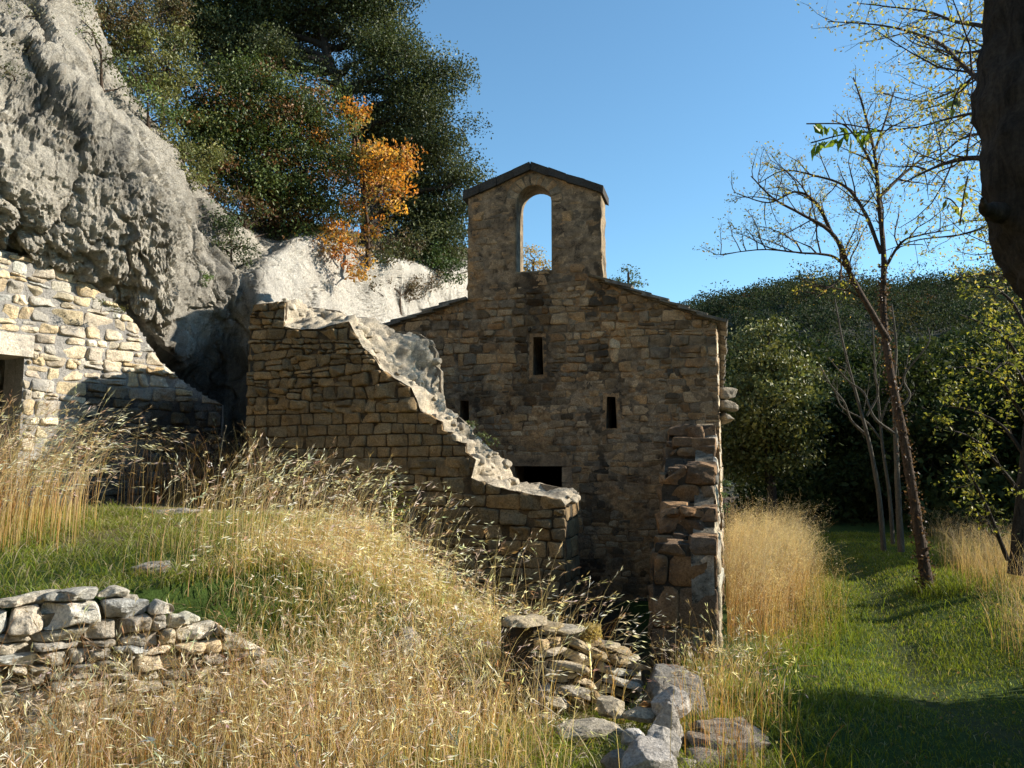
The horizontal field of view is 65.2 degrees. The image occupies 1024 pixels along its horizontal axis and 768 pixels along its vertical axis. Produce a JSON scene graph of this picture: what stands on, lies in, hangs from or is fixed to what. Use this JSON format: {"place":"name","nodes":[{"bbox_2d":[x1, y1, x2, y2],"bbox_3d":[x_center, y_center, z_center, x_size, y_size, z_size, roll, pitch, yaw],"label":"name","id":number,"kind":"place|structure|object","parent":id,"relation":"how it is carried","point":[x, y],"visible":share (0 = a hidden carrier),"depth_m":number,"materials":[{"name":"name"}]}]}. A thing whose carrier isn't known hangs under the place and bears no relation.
{"place":"outdoors","nodes":[
{"label":"outdoors","id":0,"kind":"place"},
{"bbox_2d":[0,0,467,492],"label":"cliff","id":1,"kind":"structure","parent":0,"point":[97,192],"depth_m":10.92,"materials":[{"name":"stone"}]},
{"bbox_2d":[0,0,54,83],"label":"bush","id":2,"kind":"object","parent":1,"relation":"on","point":[7,64],"visible":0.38,"depth_m":9.88,"materials":[{"name":"green plant"}]},
{"bbox_2d":[72,0,154,106],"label":"bush","id":3,"kind":"object","parent":1,"relation":"on","point":[111,59],"visible":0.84,"depth_m":11.94,"materials":[{"name":"green plant"}]},
{"bbox_2d":[102,51,187,132],"bbox_3d":[-5.710,-4.485,12.430,0.675,1.079,1.267,-4,-7,34],"label":"bush","id":4,"kind":"object","parent":1,"relation":"on","point":[152,102],"visible":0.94,"depth_m":12.45,"materials":[{"name":"green plant"}]},
{"bbox_2d":[90,0,201,105],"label":"bush","id":5,"kind":"object","parent":1,"relation":"on","point":[135,12],"visible":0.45,"depth_m":13.78,"materials":[{"name":"green plant"}]},
{"bbox_2d":[108,11,207,125],"bbox_3d":[-5.941,-5.492,13.809,1.503,2.230,1.603,-3,-7,23],"label":"bush","id":6,"kind":"object","parent":1,"relation":"on","point":[180,40],"visible":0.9,"depth_m":13.64,"materials":[{"name":"green plant"}]},
{"bbox_2d":[139,107,235,191],"bbox_3d":[-5.349,-3.690,13.224,1.098,1.366,1.739,-1,-6,13],"label":"bush","id":7,"kind":"object","parent":1,"relation":"on","point":[189,151],"visible":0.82,"depth_m":13.12,"materials":[{"name":"green plant"}]},
{"bbox_2d":[200,271,213,286],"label":"wall plant","id":8,"kind":"object","parent":1,"relation":"attached to","point":[206,277],"depth_m":11.78,"materials":[{"name":"green plant"}]},
{"bbox_2d":[197,198,263,269],"bbox_3d":[-4.626,-2.375,13.172,0.972,1.289,0.875,0,-6,0],"label":"bush","id":9,"kind":"object","parent":1,"relation":"on","point":[231,230],"visible":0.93,"depth_m":13.18,"materials":[{"name":"green plant"}]},
{"bbox_2d":[192,142,314,240],"bbox_3d":[-4.740,-3.398,14.735,1.177,1.629,3.048,-2,-6,20],"label":"bush","id":10,"kind":"object","parent":1,"relation":"on","point":[253,213],"visible":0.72,"depth_m":14.39,"materials":[{"name":"green plant"}]},
{"bbox_2d":[148,41,374,256],"bbox_3d":[-4.714,-4.516,15.482,4.364,4.355,2.574,3,-7,-25],"label":"leafy shrub","id":11,"kind":"object","parent":1,"relation":"on","point":[249,125],"visible":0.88,"depth_m":15.12,"materials":[{"name":"green plant"}]},
{"bbox_2d":[148,0,496,266],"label":"holm oak","id":12,"kind":"object","parent":1,"relation":"on","point":[375,41],"visible":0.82,"depth_m":20.14,"materials":[{"name":"green plant"}]},
{"bbox_2d":[304,94,427,282],"bbox_3d":[-2.859,-3.831,15.853,2.406,3.866,1.768,0,-6,0],"label":"orange sapling","id":13,"kind":"object","parent":1,"relation":"on","point":[383,159],"visible":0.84,"depth_m":15.62,"materials":[{"name":"brown plant"}]},
{"bbox_2d":[305,192,430,267],"bbox_3d":[-3.092,-2.913,16.883,1.300,2.085,3.487,-5,-8,40],"label":"bush","id":14,"kind":"object","parent":1,"relation":"on","point":[397,249],"visible":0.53,"depth_m":17.00,"materials":[{"name":"green plant"}]},
{"bbox_2d":[369,262,447,314],"bbox_3d":[-2.623,-2.349,18.891,1.015,1.467,3.824,-2,-6,20],"label":"bush","id":15,"kind":"object","parent":1,"relation":"on","point":[411,288],"visible":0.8,"depth_m":19.30,"materials":[{"name":"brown plant"}]},
{"bbox_2d":[406,224,467,288],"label":"bush","id":16,"kind":"object","parent":1,"relation":"on","point":[435,261],"visible":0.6,"depth_m":20.69,"materials":[{"name":"green plant"}]},
{"bbox_2d":[0,430,774,767],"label":"straw grass","id":17,"kind":"structure","parent":0,"point":[400,720],"depth_m":4.74,"materials":[{"name":"beige plant"}]},
{"bbox_2d":[0,492,1023,767],"bbox_3d":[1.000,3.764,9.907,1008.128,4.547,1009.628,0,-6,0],"label":"ground","id":18,"kind":"structure","parent":0,"point":[632,610],"depth_m":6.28,"materials":[{"name":"green plant"}]},
{"bbox_2d":[0,250,223,508],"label":"stone wall","id":19,"kind":"structure","parent":18,"relation":"on","point":[61,332],"depth_m":10.43,"materials":[{"name":"beige stone"}]},
{"bbox_2d":[92,297,127,312],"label":"wall plant","id":20,"kind":"object","parent":19,"relation":"attached to","point":[110,305],"depth_m":10.33,"materials":[{"name":"brown plant"}]},
{"bbox_2d":[122,507,152,512],"bbox_3d":[-4.041,1.390,8.719,0.410,0.108,0.238,1,-6,-10],"label":"flagstone","id":21,"kind":"object","parent":18,"relation":"on","point":[136,508],"visible":0.2,"depth_m":8.61,"materials":[{"name":"stone"}]},
{"bbox_2d":[128,560,171,573],"bbox_3d":[-2.522,1.297,5.586,0.283,0.112,0.184,2,-6,-18],"label":"flagstone","id":22,"kind":"object","parent":18,"relation":"on","point":[146,565],"visible":0.41,"depth_m":5.52,"materials":[{"name":"stone"}]},
{"bbox_2d":[0,585,343,767],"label":"dry stone wall","id":23,"kind":"structure","parent":18,"relation":"on","point":[24,631],"depth_m":4.64,"materials":[{"name":"grey stone"}]},
{"bbox_2d":[149,508,199,514],"bbox_3d":[-3.579,1.375,8.521,0.561,0.124,0.346,0,-6,0],"label":"flagstone","id":24,"kind":"object","parent":18,"relation":"on","point":[179,511],"visible":0.38,"depth_m":8.41,"materials":[{"name":"stone"}]},
{"bbox_2d":[0,380,403,553],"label":"tall stalks","id":25,"kind":"object","parent":18,"relation":"on","point":[12,501],"visible":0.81,"depth_m":7.63,"materials":[{"name":"plant"}]},
{"bbox_2d":[376,471,415,546],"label":"tall weed","id":26,"kind":"object","parent":18,"relation":"on","point":[394,510],"visible":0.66,"depth_m":7.50,"materials":[{"name":"beige plant"}]},
{"bbox_2d":[388,627,420,658],"bbox_3d":[-0.787,1.880,5.829,0.250,0.223,0.218,3,-7,-27],"label":"boulder","id":27,"kind":"object","parent":18,"relation":"on","point":[404,632],"visible":0.41,"depth_m":5.74,"materials":[{"name":"stone"}]},
{"bbox_2d":[243,298,580,626],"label":"ruined wall","id":28,"kind":"structure","parent":18,"relation":"on","point":[359,388],"depth_m":9.96,"materials":[{"name":"stone"}]},
{"bbox_2d":[466,420,499,445],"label":"wall plant","id":29,"kind":"object","parent":28,"relation":"on","point":[478,433],"depth_m":10.18,"materials":[{"name":"green plant"}]},
{"bbox_2d":[523,244,551,271],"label":"golden tree","id":30,"kind":"object","parent":18,"relation":"on","point":[533,263],"visible":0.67,"depth_m":42.87,"materials":[{"name":"yellow plant"}]},
{"bbox_2d":[382,162,737,604],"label":"chapel","id":31,"kind":"structure","parent":18,"relation":"on","point":[583,375],"depth_m":12.13,"materials":[{"name":"stone"}]},
{"bbox_2d":[457,397,471,423],"bbox_3d":[-0.734,0.496,12.502,0.257,0.578,0.059,-2,-6,14],"label":"window","id":32,"kind":"structure","parent":31,"relation":"in","point":[458,412],"depth_m":12.50,"materials":[{"name":"stone"}]},
{"bbox_2d":[529,333,546,378],"bbox_3d":[0.405,-0.427,12.303,0.277,0.706,0.059,-2,-6,14],"label":"window","id":33,"kind":"structure","parent":31,"relation":"in","point":[531,357],"depth_m":12.29,"materials":[{"name":"stone"}]},
{"bbox_2d":[504,455,572,487],"bbox_3d":[0.407,2.307,12.033,1.060,2.473,0.128,-2,-6,14],"label":"doorway","id":34,"kind":"structure","parent":31,"relation":"in","point":[517,460],"depth_m":12.06,"materials":[{"name":"stone"}]},
{"bbox_2d":[602,393,620,431],"bbox_3d":[1.483,0.429,11.930,0.277,0.588,0.059,-2,-6,14],"label":"window","id":35,"kind":"structure","parent":31,"relation":"in","point":[605,395],"depth_m":11.91,"materials":[{"name":"stone"}]},
{"bbox_2d":[501,614,653,731],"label":"rubble wall","id":36,"kind":"structure","parent":18,"relation":"on","point":[578,657],"depth_m":5.34,"materials":[{"name":"stone"}]},
{"bbox_2d":[580,621,602,677],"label":"dried flower","id":37,"kind":"object","parent":36,"relation":"on","point":[592,631],"visible":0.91,"depth_m":5.43,"materials":[{"name":"plant"}]},
{"bbox_2d":[568,742,595,752],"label":"stone","id":38,"kind":"object","parent":18,"relation":"on","point":[581,746],"visible":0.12,"depth_m":4.84,"materials":[{"name":"grey stone"}]},
{"bbox_2d":[555,717,623,744],"bbox_3d":[0.485,2.133,4.914,0.449,0.130,0.261,0,-6,0],"label":"boulder","id":39,"kind":"object","parent":18,"relation":"on","point":[591,724],"visible":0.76,"depth_m":4.85,"materials":[{"name":"stone"}]},
{"bbox_2d":[600,748,624,767],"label":"boulder","id":40,"kind":"object","parent":18,"relation":"on","point":[611,759],"visible":0.56,"depth_m":4.26,"materials":[{"name":"stone"}]},
{"bbox_2d":[609,264,648,290],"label":"tree","id":41,"kind":"object","parent":18,"relation":"on","point":[628,281],"visible":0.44,"depth_m":42.79,"materials":[{"name":"green plant"}]},
{"bbox_2d":[621,728,644,745],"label":"boulder","id":42,"kind":"object","parent":18,"relation":"on","point":[626,739],"visible":0.67,"depth_m":4.63,"materials":[{"name":"stone"}]},
{"bbox_2d":[622,706,655,723],"bbox_3d":[0.825,2.114,5.102,0.254,0.095,0.183,0,-6,0],"label":"boulder","id":43,"kind":"object","parent":18,"relation":"on","point":[645,715],"visible":0.83,"depth_m":5.05,"materials":[{"name":"stone"}]},
{"bbox_2d":[596,695,624,718],"bbox_3d":[0.633,2.084,5.156,0.186,0.119,0.159,0,-6,0],"label":"boulder","id":44,"kind":"object","parent":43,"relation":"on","point":[608,705],"visible":0.98,"depth_m":5.11,"materials":[{"name":"stone"}]},
{"bbox_2d":[639,700,651,707],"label":"boulder","id":45,"kind":"object","parent":43,"relation":"on","point":[647,703],"visible":0.77,"depth_m":5.13,"materials":[{"name":"stone"}]},
{"bbox_2d":[651,685,691,718],"bbox_3d":[1.007,2.048,5.095,0.237,0.208,0.233,-4,-7,30],"label":"boulder","id":46,"kind":"object","parent":43,"relation":"on","point":[660,700],"visible":0.64,"depth_m":5.05,"materials":[{"name":"stone"}]},
{"bbox_2d":[621,735,677,767],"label":"boulder","id":47,"kind":"object","parent":18,"relation":"on","point":[641,751],"visible":0.98,"depth_m":4.20,"materials":[{"name":"stone"}]},
{"bbox_2d":[646,724,681,757],"bbox_3d":[0.841,2.094,4.553,0.248,0.294,0.244,0,-6,0],"label":"boulder","id":48,"kind":"object","parent":18,"relation":"on","point":[662,733],"visible":0.47,"depth_m":4.52,"materials":[{"name":"stone"}]},
{"bbox_2d":[651,701,684,740],"bbox_3d":[0.950,2.093,4.863,0.162,0.321,0.211,-5,-8,37],"label":"boulder","id":49,"kind":"object","parent":18,"relation":"on","point":[663,716],"visible":0.5,"depth_m":4.81,"materials":[{"name":"stone"}]},
{"bbox_2d":[640,663,709,724],"bbox_3d":[1.114,2.185,5.546,0.417,0.440,0.380,1,-6,-12],"label":"boulder","id":50,"kind":"object","parent":18,"relation":"on","point":[656,687],"visible":0.41,"depth_m":5.49,"materials":[{"name":"stone"}]},
{"bbox_2d":[680,735,690,748],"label":"stone","id":51,"kind":"object","parent":18,"relation":"on","point":[686,743],"visible":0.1,"depth_m":4.89,"materials":[{"name":"stone"}]},
{"bbox_2d":[648,424,723,673],"bbox_3d":[2.128,1.916,9.608,0.801,3.058,3.578,-2,-6,15],"label":"wall stub","id":52,"kind":"object","parent":18,"relation":"on","point":[685,560],"depth_m":8.00,"materials":[{"name":"brown stone"}]},
{"bbox_2d":[717,480,732,512],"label":"wall plant","id":53,"kind":"object","parent":52,"relation":"attached to","point":[723,492],"depth_m":9.51,"materials":[{"name":"green plant"}]},
{"bbox_2d":[679,757,697,767],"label":"stone","id":54,"kind":"object","parent":18,"relation":"on","point":[686,759],"visible":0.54,"depth_m":4.52,"materials":[{"name":"grey stone"}]},
{"bbox_2d":[685,730,770,754],"bbox_3d":[1.295,2.168,4.793,0.476,0.126,0.350,0,-6,0],"label":"stone step","id":55,"kind":"object","parent":18,"relation":"on","point":[697,739],"visible":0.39,"depth_m":4.73,"materials":[{"name":"grey stone"}]},
{"bbox_2d":[686,745,769,767],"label":"stone step","id":56,"kind":"object","parent":18,"relation":"on","point":[694,750],"visible":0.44,"depth_m":4.59,"materials":[{"name":"grey stone"}]},
{"bbox_2d":[692,717,768,739],"bbox_3d":[1.335,2.144,4.949,0.391,0.124,0.353,1,-6,-9],"label":"stone step","id":57,"kind":"object","parent":18,"relation":"on","point":[716,725],"visible":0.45,"depth_m":4.89,"materials":[{"name":"grey stone"}]},
{"bbox_2d":[724,351,750,473],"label":"forest tree","id":58,"kind":"object","parent":18,"relation":"on","point":[726,377],"depth_m":35.53,"materials":[{"name":"green plant"}]},
{"bbox_2d":[720,313,841,524],"bbox_3d":[7.293,1.231,23.069,3.629,6.654,4.314,4,-7,-35],"label":"round tree","id":59,"kind":"object","parent":18,"relation":"on","point":[768,384],"visible":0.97,"depth_m":22.65,"materials":[{"name":"green plant"}]},
{"bbox_2d":[720,318,846,507],"bbox_3d":[9.236,1.211,29.789,7.086,7.382,7.214,0,-6,0],"label":"forest tree","id":60,"kind":"object","parent":18,"relation":"on","point":[814,349],"visible":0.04,"depth_m":29.55,"materials":[{"name":"green plant"}]},
{"bbox_2d":[718,490,885,676],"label":"golden grass","id":61,"kind":"structure","parent":18,"relation":"on","point":[752,554],"depth_m":9.82,"materials":[{"name":"plant"}]},
{"bbox_2d":[639,570,978,767],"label":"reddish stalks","id":62,"kind":"object","parent":18,"relation":"on","point":[727,690],"visible":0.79,"depth_m":5.34,"materials":[{"name":"plant"}]},
{"bbox_2d":[692,57,955,592],"bbox_3d":[4.574,-0.897,11.238,4.187,8.114,2.019,0,-6,0],"label":"locust tree","id":63,"kind":"object","parent":18,"relation":"on","point":[924,567],"visible":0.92,"depth_m":11.19,"materials":[{"name":"brown plant"}]},
{"bbox_2d":[810,291,886,550],"bbox_3d":[6.779,0.675,15.996,1.439,5.227,0.662,-1,-6,5],"label":"bare sapling","id":64,"kind":"object","parent":18,"relation":"on","point":[865,432],"visible":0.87,"depth_m":15.98,"materials":[{"name":"grey plant"}]},
{"bbox_2d":[782,360,943,516],"bbox_3d":[12.030,1.974,27.566,6.938,5.371,6.199,1,-6,-11],"label":"forest tree","id":65,"kind":"object","parent":18,"relation":"on","point":[842,424],"visible":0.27,"depth_m":26.21,"materials":[{"name":"green plant"}]},
{"bbox_2d":[818,337,915,508],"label":"forest tree","id":66,"kind":"object","parent":18,"relation":"on","point":[857,359],"visible":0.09,"depth_m":32.21,"materials":[{"name":"green plant"}]},
{"bbox_2d":[816,309,918,544],"bbox_3d":[7.673,0.928,17.132,2.040,5.117,0.784,-3,-7,28],"label":"bare sapling","id":67,"kind":"object","parent":18,"relation":"on","point":[891,522],"visible":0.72,"depth_m":16.93,"materials":[{"name":"grey plant"}]},
{"bbox_2d":[722,443,1019,539],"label":"undergrowth","id":68,"kind":"object","parent":18,"relation":"on","point":[806,493],"visible":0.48,"depth_m":23.03,"materials":[{"name":"green plant"}]},
{"bbox_2d":[828,304,931,551],"bbox_3d":[7.016,0.798,15.104,1.773,4.651,0.722,-4,-7,32],"label":"bare sapling","id":69,"kind":"object","parent":18,"relation":"on","point":[900,530],"visible":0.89,"depth_m":14.91,"materials":[{"name":"grey plant"}]},
{"bbox_2d":[778,563,1022,765],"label":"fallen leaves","id":70,"kind":"object","parent":18,"relation":"on","point":[1006,763],"visible":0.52,"depth_m":6.36,"materials":[{"name":"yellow plant"}]},
{"bbox_2d":[795,0,1023,342],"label":"tree","id":71,"kind":"object","parent":18,"relation":"on","point":[996,105],"visible":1,"depth_m":3.90,"materials":[{"name":"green plant"}]},
{"bbox_2d":[819,330,1023,521],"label":"forest tree","id":72,"kind":"object","parent":18,"relation":"on","point":[921,446],"visible":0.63,"depth_m":22.56,"materials":[{"name":"green plant"}]},
{"bbox_2d":[901,325,999,391],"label":"forest tree","id":73,"kind":"object","parent":18,"relation":"on","point":[937,342],"depth_m":32.58,"materials":[{"name":"green plant"}]},
{"bbox_2d":[886,342,1023,466],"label":"forest tree","id":74,"kind":"object","parent":18,"relation":"on","point":[1022,343],"visible":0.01,"depth_m":27.38,"materials":[{"name":"green plant"}]},
{"bbox_2d":[911,312,1023,466],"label":"forest tree","id":75,"kind":"object","parent":18,"relation":"on","point":[982,387],"visible":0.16,"depth_m":25.08,"materials":[{"name":"green plant"}]},
{"bbox_2d":[922,232,1023,575],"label":"yellow tree","id":76,"kind":"object","parent":18,"relation":"on","point":[1017,532],"visible":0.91,"depth_m":10.27,"materials":[{"name":"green plant"}]},
{"bbox_2d":[924,508,1023,664],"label":"dry fringe","id":77,"kind":"object","parent":18,"relation":"on","point":[989,555],"visible":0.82,"depth_m":11.46,"materials":[{"name":"plant"}]},
{"bbox_2d":[963,337,1023,431],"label":"forest tree","id":78,"kind":"object","parent":18,"relation":"on","point":[1003,380],"visible":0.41,"depth_m":21.90,"materials":[{"name":"green plant"}]},
{"bbox_2d":[1011,357,1023,401],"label":"forest tree","id":79,"kind":"object","parent":18,"relation":"on","point":[1020,399],"visible":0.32,"depth_m":18.22,"materials":[{"name":"green plant"}]},
{"bbox_2d":[94,0,996,307],"label":"sky","id":80,"kind":"structure","parent":0,"point":[656,104],"materials":[{"name":"blue"}]},
{"bbox_2d":[695,530,1023,767],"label":"meadow grass","id":81,"kind":"structure","parent":0,"point":[837,659],"depth_m":7.71,"materials":[{"name":"green plant"}]},
{"bbox_2d":[713,286,1020,496],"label":"hill","id":82,"kind":"structure","parent":0,"point":[731,490],"depth_m":140.37,"materials":[{"name":"green plant"}]},
{"bbox_2d":[679,252,1023,490],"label":"woodland","id":83,"kind":"object","parent":82,"relation":"on","point":[933,309],"visible":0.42,"depth_m":151.00,"materials":[{"name":"green plant"}]}
]}

